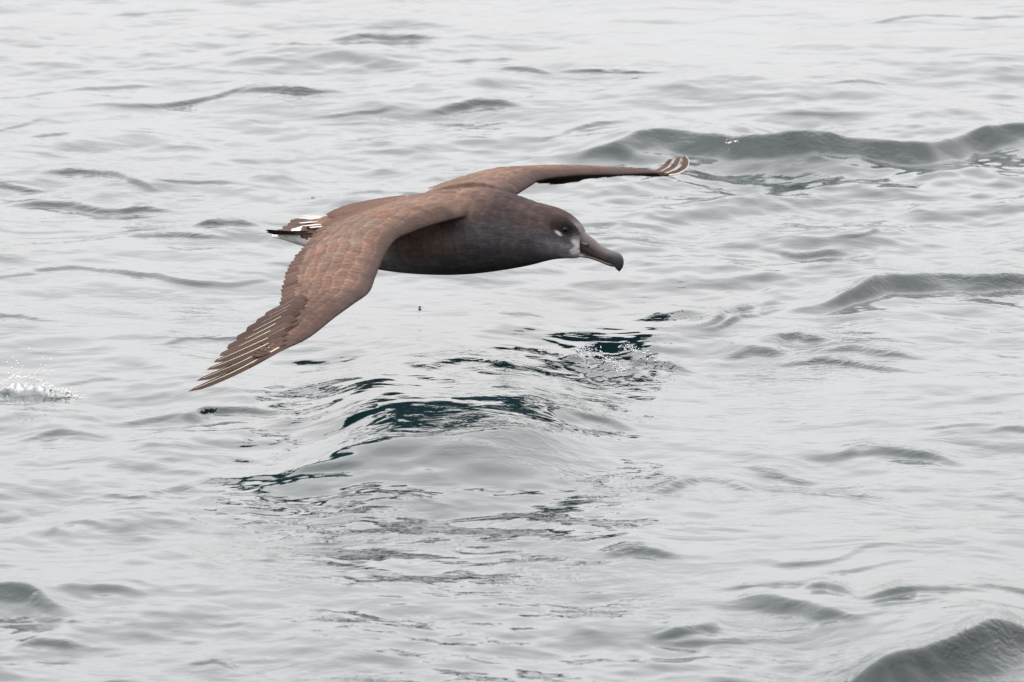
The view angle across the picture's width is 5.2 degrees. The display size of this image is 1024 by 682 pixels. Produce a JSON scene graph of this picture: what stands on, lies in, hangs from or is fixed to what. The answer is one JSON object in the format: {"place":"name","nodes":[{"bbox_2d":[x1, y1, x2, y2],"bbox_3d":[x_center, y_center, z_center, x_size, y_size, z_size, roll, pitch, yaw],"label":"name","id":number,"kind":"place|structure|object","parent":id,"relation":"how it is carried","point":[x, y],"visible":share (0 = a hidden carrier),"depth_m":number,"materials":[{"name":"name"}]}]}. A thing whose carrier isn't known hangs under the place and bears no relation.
{"place":"outdoors","nodes":[
{"label":"outdoors","id":0,"kind":"place"},
{"bbox_2d":[188,156,688,391],"bbox_3d":[-0.122,-0.192,20.723,0.688,0.199,1.740,2,13,8],"label":"albatross","id":1,"kind":"object","parent":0,"point":[486,220],"visible":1,"depth_m":20.59,"materials":[{"name":"brown"}]},
{"bbox_2d":[0,0,1023,681],"bbox_3d":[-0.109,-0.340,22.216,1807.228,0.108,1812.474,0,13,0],"label":"sea","id":2,"kind":"structure","parent":0,"point":[796,454],"depth_m":20.72,"materials":[{"name":"grey liquid"}]},
{"bbox_2d":[0,371,80,398],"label":"splash","id":3,"kind":"object","parent":2,"relation":"on","point":[30,390],"visible":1,"depth_m":20.45,"materials":[{"name":"white liquid"}]},
{"bbox_2d":[576,342,661,370],"bbox_3d":[0.200,0.031,20.723,0.168,0.030,0.263,0,13,0],"label":"crest foam","id":4,"kind":"object","parent":2,"relation":"on","point":[600,351],"visible":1,"depth_m":20.79,"materials":[{"name":"grey liquid"}]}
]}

